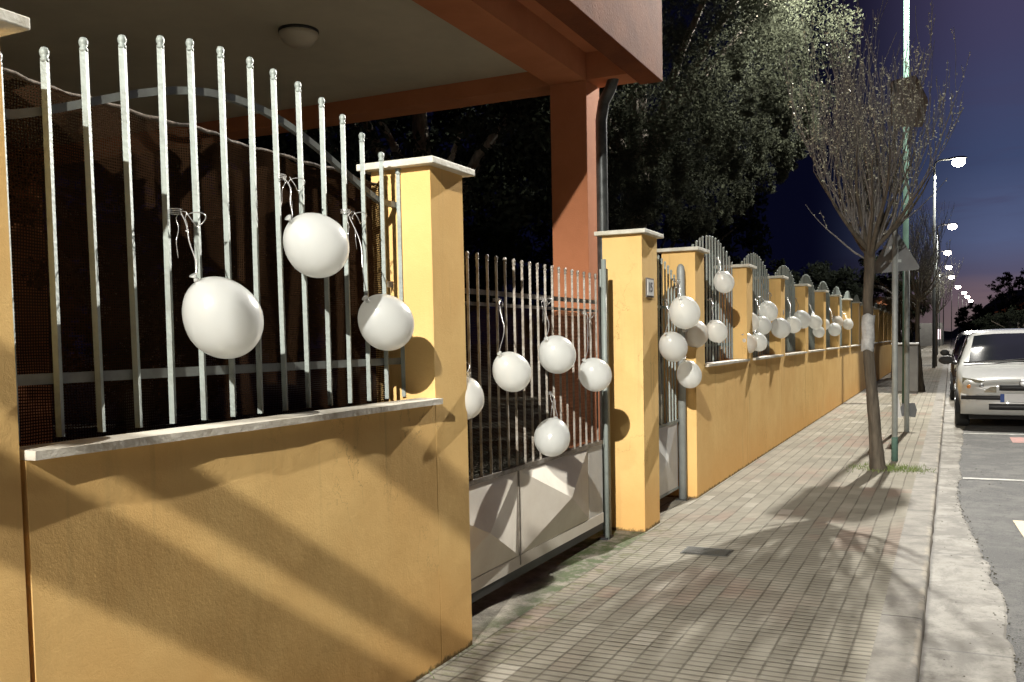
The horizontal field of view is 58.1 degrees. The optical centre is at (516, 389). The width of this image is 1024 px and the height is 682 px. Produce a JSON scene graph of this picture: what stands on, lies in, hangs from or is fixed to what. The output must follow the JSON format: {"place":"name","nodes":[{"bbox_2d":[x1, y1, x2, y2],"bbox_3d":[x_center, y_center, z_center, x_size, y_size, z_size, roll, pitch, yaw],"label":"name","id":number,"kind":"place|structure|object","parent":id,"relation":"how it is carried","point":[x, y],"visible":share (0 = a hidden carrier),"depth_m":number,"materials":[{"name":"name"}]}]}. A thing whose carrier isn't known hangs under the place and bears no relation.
{"place":"outdoors","nodes":[
{"label":"outdoors","id":0,"kind":"place"},
{"bbox_2d":[0,8,29,681],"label":"fence pillar","id":1,"kind":"structure","parent":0,"point":[14,656],"depth_m":2.11,"materials":[{"name":"paint"}]},
{"bbox_2d":[51,346,926,476],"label":"garden ground","id":2,"kind":"structure","parent":0,"point":[708,361],"depth_m":22.55,"materials":[{"name":"soil"}]},
{"bbox_2d":[6,132,354,434],"bbox_3d":[-5.389,-2.103,12.893,5.610,6.092,5.618,0,3,25],"label":"evergreen tree","id":3,"kind":"object","parent":2,"relation":"on","point":[308,158],"visible":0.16,"depth_m":12.41,"materials":[{"name":"green plant"}]},
{"bbox_2d":[0,0,662,447],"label":"porch building","id":4,"kind":"structure","parent":2,"relation":"on","point":[362,60],"depth_m":7.69,"materials":[{"name":"painted plaster"}]},
{"bbox_2d":[278,24,318,48],"bbox_3d":[-1.636,-2.627,6.921,0.300,0.126,0.300,0,3,25],"label":"ceiling light","id":5,"kind":"object","parent":4,"relation":"attached to","point":[299,36],"visible":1,"depth_m":6.83,"materials":[{"name":"glass"}]},
{"bbox_2d":[595,78,618,439],"bbox_3d":[0.808,-0.912,8.005,0.225,3.760,0.110,0,3,25],"label":"downpipe","id":6,"kind":"object","parent":4,"relation":"attached to","point":[607,95],"visible":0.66,"depth_m":7.95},
{"bbox_2d":[145,104,527,406],"bbox_3d":[-4.154,-4.590,20.438,8.838,10.227,8.598,0,3,25],"label":"evergreen tree","id":7,"kind":"object","parent":2,"relation":"on","point":[432,132],"visible":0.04,"depth_m":18.99,"materials":[{"name":"green plant"}]},
{"bbox_2d":[232,95,551,315],"bbox_3d":[-1.503,-3.519,14.557,5.883,8.595,5.798,0,3,25],"label":"evergreen tree","id":8,"kind":"object","parent":2,"relation":"on","point":[526,110],"visible":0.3,"depth_m":13.83,"materials":[{"name":"green plant"}]},
{"bbox_2d":[468,434,539,478],"bbox_3d":[-0.530,0.753,6.493,1.467,0.736,3.214,0,3,25],"label":"shrub","id":9,"kind":"object","parent":2,"relation":"on","point":[495,457],"visible":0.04,"depth_m":7.25,"materials":[{"name":"green plant"}]},
{"bbox_2d":[472,95,785,360],"bbox_3d":[3.352,-4.512,28.022,9.393,8.994,8.343,0,3,25],"label":"evergreen tree","id":10,"kind":"object","parent":2,"relation":"on","point":[724,237],"visible":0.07,"depth_m":27.35,"materials":[{"name":"green plant"}]},
{"bbox_2d":[457,0,863,241],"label":"evergreen tree","id":11,"kind":"object","parent":2,"relation":"on","point":[641,149],"visible":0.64,"depth_m":15.06,"materials":[{"name":"green plant"}]},
{"bbox_2d":[789,260,878,307],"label":"evergreen tree","id":12,"kind":"object","parent":2,"relation":"on","point":[832,279],"visible":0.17,"depth_m":42.17,"materials":[{"name":"green plant"}]},
{"bbox_2d":[856,249,929,341],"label":"evergreen tree","id":13,"kind":"object","parent":2,"relation":"on","point":[885,280],"visible":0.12,"depth_m":56.30,"materials":[{"name":"green plant"}]},
{"bbox_2d":[52,338,950,367],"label":"ground","id":14,"kind":"structure","parent":0,"point":[946,339],"depth_m":171.52,"materials":[{"name":"soil"}]},
{"bbox_2d":[865,342,950,681],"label":"kerb","id":15,"kind":"structure","parent":14,"relation":"on","point":[896,654],"depth_m":5.10,"materials":[{"name":"concrete"}]},
{"bbox_2d":[970,305,1023,329],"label":"evergreen tree","id":16,"kind":"object","parent":14,"relation":"on","point":[1010,316],"visible":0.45,"depth_m":83.63,"materials":[{"name":"green plant"}]},
{"bbox_2d":[43,0,1023,353],"label":"sky","id":17,"kind":"structure","parent":0,"point":[986,192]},
{"bbox_2d":[471,529,645,645],"bbox_3d":[0.064,1.154,5.465,0.670,0.147,2.600,0,3,25],"label":"driveway threshold","id":18,"kind":"object","parent":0,"point":[494,611],"visible":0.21,"depth_m":5.20,"materials":[{"name":"concrete"}]},
{"bbox_2d":[598,259,613,539],"bbox_3d":[0.596,0.077,6.295,0.077,1.910,0.130,0,3,25],"label":"gate post","id":19,"kind":"object","parent":18,"relation":"on","point":[605,402],"visible":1,"depth_m":6.27,"materials":[{"name":"metal"}]},
{"bbox_2d":[416,342,948,681],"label":"pavement","id":20,"kind":"structure","parent":0,"point":[805,526],"depth_m":5.07,"materials":[{"name":"tile"}]},
{"bbox_2d":[19,398,442,681],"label":"wall","id":21,"kind":"structure","parent":20,"relation":"on","point":[299,547],"depth_m":2.80,"materials":[{"name":"paint"}]},
{"bbox_2d":[356,155,474,663],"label":"gate pillar","id":22,"kind":"structure","parent":20,"relation":"on","point":[432,254],"depth_m":3.92,"materials":[{"name":"paint"}]},
{"bbox_2d":[0,34,405,441],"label":"iron railing","id":23,"kind":"object","parent":22,"relation":"attached to","point":[57,377],"visible":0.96,"depth_m":2.81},
{"bbox_2d":[3,67,387,445],"bbox_3d":[-0.960,-0.101,3.124,0.040,1.534,1.961,0,3,25],"label":"shade net","id":24,"kind":"object","parent":23,"relation":"attached to","point":[317,375],"visible":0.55,"depth_m":2.81,"materials":[{"name":"brown"}]},
{"bbox_2d":[170,208,263,358],"bbox_3d":[-0.883,-0.316,2.756,0.237,0.450,0.233,-4,4,-39],"label":"balloon","id":25,"kind":"object","parent":23,"relation":"attached to","point":[222,317],"visible":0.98,"depth_m":2.68,"materials":[{"name":"white rubber"}]},
{"bbox_2d":[277,174,348,277],"bbox_3d":[-0.696,-0.562,3.167,0.230,0.360,0.238,-3,3,-26],"label":"balloon","id":26,"kind":"object","parent":23,"relation":"attached to","point":[315,245],"visible":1,"depth_m":3.08,"materials":[{"name":"white rubber"}]},
{"bbox_2d":[340,209,413,350],"bbox_3d":[-0.517,-0.419,3.543,0.241,0.543,0.218,-4,4,-42],"label":"balloon","id":27,"kind":"object","parent":23,"relation":"attached to","point":[385,322],"visible":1,"depth_m":3.47,"materials":[{"name":"white rubber"}]},
{"bbox_2d":[387,251,603,602],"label":"driveway gate","id":28,"kind":"structure","parent":22,"relation":"attached to","point":[526,516],"depth_m":5.13,"materials":[{"name":"metal"}]},
{"bbox_2d":[465,362,483,419],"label":"balloon","id":29,"kind":"object","parent":28,"relation":"attached to","point":[474,399],"visible":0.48,"depth_m":4.12,"materials":[{"name":"white rubber"}]},
{"bbox_2d":[492,298,530,391],"bbox_3d":[-0.028,-0.227,4.664,0.194,0.479,0.293,-1,3,1],"label":"balloon","id":30,"kind":"object","parent":28,"relation":"attached to","point":[511,371],"visible":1,"depth_m":4.55,"materials":[{"name":"white rubber"}]},
{"bbox_2d":[465,305,596,477],"bbox_3d":[0.025,-0.009,5.136,0.019,0.885,2.400,0,3,25],"label":"shade net","id":31,"kind":"object","parent":28,"relation":"attached to","point":[476,442],"visible":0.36,"depth_m":5.00,"materials":[{"name":"brown"}]},
{"bbox_2d":[534,392,569,456],"bbox_3d":[0.169,0.196,5.205,0.202,0.341,0.437,-2,3,-12],"label":"balloon","id":32,"kind":"object","parent":28,"relation":"attached to","point":[551,437],"visible":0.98,"depth_m":5.02,"materials":[{"name":"white rubber"}]},
{"bbox_2d":[536,297,575,373],"bbox_3d":[0.214,-0.307,5.229,0.238,0.439,0.237,0,3,25],"label":"balloon","id":33,"kind":"object","parent":28,"relation":"attached to","point":[556,354],"visible":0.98,"depth_m":5.15,"materials":[{"name":"white rubber"}]},
{"bbox_2d":[548,314,594,445],"bbox_3d":[0.354,-0.059,5.819,0.006,0.820,0.760,0,3,25],"label":"rust screen","id":34,"kind":"object","parent":28,"relation":"attached to","point":[556,327],"visible":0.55,"depth_m":5.83,"materials":[{"name":"brown"}]},
{"bbox_2d":[578,312,611,391],"bbox_3d":[0.455,-0.240,5.793,0.211,0.502,0.390,-2,3,-16],"label":"balloon","id":35,"kind":"object","parent":28,"relation":"attached to","point":[595,374],"visible":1,"depth_m":5.64,"materials":[{"name":"white rubber"}]},
{"bbox_2d":[594,228,663,531],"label":"gate pillar","id":36,"kind":"structure","parent":20,"relation":"on","point":[629,256],"depth_m":6.52,"materials":[{"name":"paint"}]},
{"bbox_2d":[645,277,653,297],"bbox_3d":[0.948,-0.723,6.567,0.013,0.136,0.176,0,3,25],"label":"house number plate","id":37,"kind":"object","parent":36,"relation":"attached to","point":[649,283],"visible":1,"depth_m":6.54,"materials":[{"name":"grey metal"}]},
{"bbox_2d":[420,398,935,678],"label":"weeds","id":38,"kind":"object","parent":20,"relation":"on","point":[901,467],"visible":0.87,"depth_m":9.23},
{"bbox_2d":[675,264,690,500],"bbox_3d":[1.391,-0.055,7.766,0.100,1.990,0.140,0,3,25],"label":"gate post","id":39,"kind":"object","parent":20,"relation":"on","point":[682,453],"visible":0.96,"depth_m":7.75,"materials":[{"name":"grey metal"}]},
{"bbox_2d":[657,255,678,498],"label":"pedestrian gate","id":40,"kind":"structure","parent":39,"relation":"attached to","point":[668,463],"depth_m":7.38,"materials":[{"name":"metal"}]},
{"bbox_2d":[659,298,687,361],"bbox_3d":[1.206,-0.463,7.073,0.214,0.495,0.627,0,3,12],"label":"balloon","id":41,"kind":"object","parent":40,"relation":"attached to","point":[673,346],"visible":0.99,"depth_m":6.81,"materials":[{"name":"white rubber"}]},
{"bbox_2d":[669,278,699,328],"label":"balloon","id":42,"kind":"object","parent":40,"relation":"attached to","point":[684,312],"visible":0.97,"depth_m":7.09,"materials":[{"name":"white rubber"}]},
{"bbox_2d":[677,356,701,387],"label":"balloon","id":43,"kind":"object","parent":39,"relation":"attached to","point":[689,373],"visible":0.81,"depth_m":7.25,"materials":[{"name":"white rubber"}]},
{"bbox_2d":[657,246,709,497],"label":"gate pillar","id":44,"kind":"structure","parent":20,"relation":"on","point":[691,259],"depth_m":7.85,"materials":[{"name":"paint"}]},
{"bbox_2d":[691,235,732,360],"bbox_3d":[1.885,-0.879,8.936,0.042,1.206,1.843,0,3,25],"label":"iron railing","id":45,"kind":"object","parent":44,"relation":"attached to","point":[721,344],"visible":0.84,"depth_m":9.14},
{"bbox_2d":[685,321,708,347],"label":"balloon","id":46,"kind":"object","parent":45,"relation":"attached to","point":[696,335],"visible":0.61,"depth_m":7.74,"materials":[{"name":"white rubber"}]},
{"bbox_2d":[706,299,727,342],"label":"balloon","id":47,"kind":"object","parent":45,"relation":"attached to","point":[717,331],"visible":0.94,"depth_m":8.47,"materials":[{"name":"white rubber"}]},
{"bbox_2d":[713,257,734,292],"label":"balloon","id":48,"kind":"object","parent":45,"relation":"attached to","point":[723,282],"visible":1,"depth_m":8.74,"materials":[{"name":"white rubber"}]},
{"bbox_2d":[680,546,733,556],"bbox_3d":[1.211,1.029,5.869,0.300,0.007,0.200,0,3,25],"label":"drain cover","id":49,"kind":"object","parent":20,"relation":"on","point":[707,551],"visible":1,"depth_m":5.85,"materials":[{"name":"grey metal"}]},
{"bbox_2d":[705,359,749,491],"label":"wall","id":50,"kind":"structure","parent":20,"relation":"on","point":[726,430],"depth_m":8.81,"materials":[{"name":"paint"}]},
{"bbox_2d":[716,264,756,464],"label":"gate pillar","id":51,"kind":"structure","parent":20,"relation":"on","point":[742,301],"depth_m":9.77,"materials":[{"name":"paint"}]},
{"bbox_2d":[741,253,768,355],"bbox_3d":[2.802,-0.998,10.883,0.042,1.206,1.843,0,3,25],"label":"iron railing","id":52,"kind":"object","parent":51,"relation":"attached to","point":[757,279],"visible":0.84,"depth_m":11.09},
{"bbox_2d":[741,333,756,352],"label":"balloon","id":53,"kind":"object","parent":52,"relation":"attached to","point":[751,343],"visible":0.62,"depth_m":9.75,"materials":[{"name":"white rubber"}]},
{"bbox_2d":[752,313,758,331],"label":"balloon","id":54,"kind":"object","parent":52,"relation":"attached to","point":[755,321],"visible":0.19,"depth_m":10.00,"materials":[{"name":"white rubber"}]},
{"bbox_2d":[753,333,766,350],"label":"balloon","id":55,"kind":"object","parent":52,"relation":"attached to","point":[761,339],"visible":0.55,"depth_m":10.12,"materials":[{"name":"white rubber"}]},
{"bbox_2d":[754,299,771,334],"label":"balloon","id":56,"kind":"object","parent":52,"relation":"attached to","point":[765,326],"visible":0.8,"depth_m":10.55,"materials":[{"name":"white rubber"}]},
{"bbox_2d":[758,296,777,320],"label":"balloon","id":57,"kind":"object","parent":52,"relation":"attached to","point":[768,310],"visible":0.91,"depth_m":10.85,"materials":[{"name":"white rubber"}]},
{"bbox_2d":[753,354,783,461],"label":"wall","id":58,"kind":"structure","parent":20,"relation":"on","point":[766,403],"depth_m":10.77,"materials":[{"name":"paint"}]},
{"bbox_2d":[758,275,788,442],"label":"gate pillar","id":59,"kind":"structure","parent":20,"relation":"on","point":[777,298],"depth_m":11.72,"materials":[{"name":"paint"}]},
{"bbox_2d":[771,318,790,337],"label":"balloon","id":60,"kind":"object","parent":59,"relation":"attached to","point":[781,328],"visible":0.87,"depth_m":11.42,"materials":[{"name":"white rubber"}]},
{"bbox_2d":[774,265,794,351],"bbox_3d":[3.719,-1.117,12.829,0.042,1.206,1.843,0,3,25],"label":"iron railing","id":61,"kind":"object","parent":59,"relation":"attached to","point":[783,270],"visible":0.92,"depth_m":13.16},
{"bbox_2d":[787,298,801,332],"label":"balloon","id":62,"kind":"object","parent":61,"relation":"attached to","point":[795,323],"visible":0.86,"depth_m":12.61,"materials":[{"name":"white rubber"}]},
{"bbox_2d":[793,298,810,328],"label":"balloon","id":63,"kind":"object","parent":61,"relation":"attached to","point":[803,317],"visible":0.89,"depth_m":13.33,"materials":[{"name":"white rubber"}]},
{"bbox_2d":[785,351,807,439],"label":"wall","id":64,"kind":"structure","parent":20,"relation":"on","point":[795,398],"depth_m":12.76,"materials":[{"name":"paint"}]},
{"bbox_2d":[785,284,810,426],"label":"gate pillar","id":65,"kind":"structure","parent":20,"relation":"on","point":[801,335],"depth_m":13.65,"materials":[{"name":"paint"}]},
{"bbox_2d":[799,274,814,349],"bbox_3d":[4.636,-1.236,14.776,0.042,1.206,1.843,0,3,25],"label":"iron railing","id":66,"kind":"object","parent":65,"relation":"attached to","point":[805,279],"visible":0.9,"depth_m":15.15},
{"bbox_2d":[809,305,821,328],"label":"balloon","id":67,"kind":"object","parent":66,"relation":"attached to","point":[816,322],"visible":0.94,"depth_m":14.66,"materials":[{"name":"white rubber"}]},
{"bbox_2d":[813,312,824,337],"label":"balloon","id":68,"kind":"object","parent":66,"relation":"attached to","point":[819,333],"visible":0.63,"depth_m":15.05,"materials":[{"name":"white rubber"}]},
{"bbox_2d":[808,349,825,424],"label":"wall","id":69,"kind":"structure","parent":20,"relation":"on","point":[816,380],"depth_m":14.75,"materials":[{"name":"paint"}]},
{"bbox_2d":[810,290,828,415],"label":"gate pillar","id":70,"kind":"structure","parent":20,"relation":"on","point":[820,306],"depth_m":15.60,"materials":[{"name":"paint"}]},
{"bbox_2d":[817,281,829,347],"bbox_3d":[5.553,-1.355,16.723,0.042,1.206,1.843,0,3,25],"label":"iron railing","id":71,"kind":"object","parent":70,"relation":"attached to","point":[824,286],"visible":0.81,"depth_m":17.20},
{"bbox_2d":[828,307,840,335],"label":"balloon","id":72,"kind":"object","parent":71,"relation":"attached to","point":[834,329],"visible":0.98,"depth_m":17.11,"materials":[{"name":"white rubber"}]},
{"bbox_2d":[826,347,839,413],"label":"wall","id":73,"kind":"structure","parent":20,"relation":"on","point":[831,378],"depth_m":16.63,"materials":[{"name":"paint"}]},
{"bbox_2d":[827,295,841,405],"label":"gate pillar","id":74,"kind":"structure","parent":20,"relation":"on","point":[835,310],"depth_m":17.55,"materials":[{"name":"paint"}]},
{"bbox_2d":[832,287,841,345],"bbox_3d":[6.470,-1.474,18.669,0.042,1.206,1.843,0,3,25],"label":"iron railing","id":75,"kind":"object","parent":74,"relation":"attached to","point":[836,291],"visible":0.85,"depth_m":19.22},
{"bbox_2d":[841,311,853,329],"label":"balloon","id":76,"kind":"object","parent":75,"relation":"attached to","point":[848,324],"visible":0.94,"depth_m":19.32,"materials":[{"name":"white rubber"}]},
{"bbox_2d":[840,346,850,404],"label":"wall","id":77,"kind":"structure","parent":20,"relation":"on","point":[844,374],"depth_m":18.62,"materials":[{"name":"paint"}]},
{"bbox_2d":[841,299,852,398],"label":"gate pillar","id":78,"kind":"structure","parent":20,"relation":"on","point":[846,313],"depth_m":19.49,"materials":[{"name":"paint"}]},
{"bbox_2d":[851,345,859,397],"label":"wall","id":79,"kind":"structure","parent":20,"relation":"on","point":[854,370],"depth_m":20.57,"materials":[{"name":"paint"}]},
{"bbox_2d":[852,302,861,392],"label":"gate pillar","id":80,"kind":"structure","parent":20,"relation":"on","point":[856,323],"depth_m":21.43,"materials":[{"name":"paint"}]},
{"bbox_2d":[860,344,865,391],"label":"wall","id":81,"kind":"structure","parent":20,"relation":"on","point":[862,382],"depth_m":22.38,"materials":[{"name":"paint"}]},
{"bbox_2d":[779,0,969,470],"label":"street tree","id":82,"kind":"object","parent":20,"relation":"on","point":[872,237],"visible":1,"depth_m":9.06,"materials":[{"name":"brown plant"}]},
{"bbox_2d":[861,313,874,351],"bbox_3d":[3.511,-0.567,9.215,0.139,0.384,0.046,0,3,13],"label":"paper notice","id":83,"kind":"object","parent":82,"relation":"attached to","point":[868,331],"visible":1,"depth_m":9.21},
{"bbox_2d":[874,342,879,380],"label":"wall","id":84,"kind":"structure","parent":20,"relation":"on","point":[876,353],"depth_m":26.59,"materials":[{"name":"paint"}]},
{"bbox_2d":[874,308,880,379],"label":"gate pillar","id":85,"kind":"structure","parent":20,"relation":"on","point":[876,314],"depth_m":27.26,"materials":[{"name":"paint"}]},
{"bbox_2d":[879,342,882,379],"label":"wall","id":86,"kind":"structure","parent":20,"relation":"on","point":[880,360],"depth_m":28.12,"materials":[{"name":"paint"}]},
{"bbox_2d":[879,310,884,376],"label":"gate pillar","id":87,"kind":"structure","parent":20,"relation":"on","point":[881,335],"depth_m":29.22,"materials":[{"name":"paint"}]},
{"bbox_2d":[884,341,888,376],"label":"wall","id":88,"kind":"structure","parent":20,"relation":"on","point":[885,358],"depth_m":30.25,"materials":[{"name":"paint"}]},
{"bbox_2d":[888,341,890,373],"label":"wall","id":89,"kind":"structure","parent":20,"relation":"on","point":[889,356],"depth_m":32.17,"materials":[{"name":"paint"}]},
{"bbox_2d":[875,225,919,460],"bbox_3d":[4.021,-0.475,9.839,0.496,2.532,0.078,0,3,25],"label":"sign pole","id":90,"kind":"object","parent":20,"relation":"on","point":[895,256],"visible":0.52,"depth_m":9.81,"materials":[{"name":"grey metal"}]},
{"bbox_2d":[873,279,931,377],"bbox_3d":[11.814,-1.917,28.749,2.165,3.215,1.979,0,3,25],"label":"street tree","id":91,"kind":"object","parent":20,"relation":"on","point":[887,299],"visible":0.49,"depth_m":28.55,"materials":[{"name":"brown plant"}]},
{"bbox_2d":[891,342,918,393],"bbox_3d":[8.840,-0.476,21.004,0.580,1.170,0.360,0,3,25],"label":"utility cabinet","id":92,"kind":"object","parent":20,"relation":"on","point":[913,382],"visible":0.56,"depth_m":20.80,"materials":[{"name":"white"}]},
{"bbox_2d":[902,0,908,402],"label":"street lamp","id":93,"kind":"object","parent":20,"relation":"on","point":[906,221],"visible":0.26,"depth_m":17.59,"materials":[{"name":"metal"}]},
{"bbox_2d":[898,249,916,431],"bbox_3d":[5.400,-0.664,12.771,0.260,2.552,0.080,0,3,25],"label":"sign pole","id":94,"kind":"object","parent":20,"relation":"on","point":[906,409],"visible":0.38,"depth_m":12.76,"materials":[{"name":"grey metal"}]},
{"bbox_2d":[890,75,927,223],"bbox_3d":[5.270,-1.776,12.414,0.465,4.815,0.061,0,3,25],"label":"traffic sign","id":95,"kind":"object","parent":20,"relation":"on","point":[924,100],"visible":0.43,"depth_m":12.31,"materials":[{"name":"grey metal"}]},
{"bbox_2d":[882,196,954,391],"bbox_3d":[9.380,-2.275,21.589,1.586,4.747,1.661,0,3,13],"label":"street tree","id":96,"kind":"object","parent":20,"relation":"on","point":[924,275],"visible":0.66,"depth_m":21.45,"materials":[{"name":"brown plant"}]},
{"bbox_2d":[920,323,942,345],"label":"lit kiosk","id":97,"kind":"object","parent":20,"relation":"on","point":[926,334],"visible":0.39,"depth_m":102.21,"materials":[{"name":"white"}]},
{"bbox_2d":[920,252,962,366],"bbox_3d":[17.079,-3.255,37.592,1.661,4.747,1.586,-2,3,-12],"label":"street tree","id":98,"kind":"object","parent":20,"relation":"on","point":[941,284],"visible":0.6,"depth_m":37.50,"materials":[{"name":"brown plant"}]},
{"bbox_2d":[936,223,957,354],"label":"street lamp","id":99,"kind":"object","parent":20,"relation":"on","point":[951,226],"visible":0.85,"depth_m":56.97,"materials":[{"name":"grey"}]},
{"bbox_2d":[932,156,966,367],"bbox_3d":[16.764,-4.885,35.756,1.205,8.158,0.317,0,3,25],"label":"street lamp","id":100,"kind":"object","parent":20,"relation":"on","point":[959,161],"visible":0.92,"depth_m":35.88,"materials":[{"name":"grey"}]},
{"bbox_2d":[913,290,1023,338],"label":"hills","id":101,"kind":"structure","parent":0,"point":[947,334],"depth_m":286.61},
{"bbox_2d":[950,338,1023,681],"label":"road","id":102,"kind":"structure","parent":0,"point":[999,454],"depth_m":7.86,"materials":[{"name":"asphalt"}]},
{"bbox_2d":[940,330,978,399],"bbox_3d":[10.604,-0.582,20.781,1.937,1.516,3.568,0,3,25],"label":"parked car","id":103,"kind":"object","parent":102,"relation":"on","point":[959,343],"visible":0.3,"depth_m":20.57,"materials":[{"name":"black paint"}]},
{"bbox_2d":[919,342,1015,681],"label":"gutter","id":104,"kind":"object","parent":102,"relation":"on","point":[962,608],"visible":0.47,"depth_m":4.99,"materials":[{"name":"concrete"}]},
{"bbox_2d":[954,302,994,332],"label":"evergreen tree","id":105,"kind":"object","parent":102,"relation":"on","point":[962,313],"visible":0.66,"depth_m":146.96,"materials":[{"name":"green plant"}]},
{"bbox_2d":[939,328,1023,425],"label":"parked car","id":106,"kind":"object","parent":102,"relation":"on","point":[989,380],"visible":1,"depth_m":14.21,"materials":[{"name":"grey paint"}]},
{"bbox_2d":[942,425,1022,676],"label":"grit","id":107,"kind":"object","parent":102,"relation":"on","point":[987,563],"visible":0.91,"depth_m":5.56,"materials":[{"name":"gravel"}]},
{"bbox_2d":[1013,520,1023,536],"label":"road marking","id":108,"kind":"object","parent":102,"relation":"on","point":[1019,525],"visible":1,"depth_m":6.93,"materials":[{"name":"beige paint"}]},
{"bbox_2d":[985,268,1023,326],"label":"evergreen tree","id":109,"kind":"object","parent":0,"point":[1019,280],"visible":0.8,"depth_m":131.50,"materials":[{"name":"green plant"}]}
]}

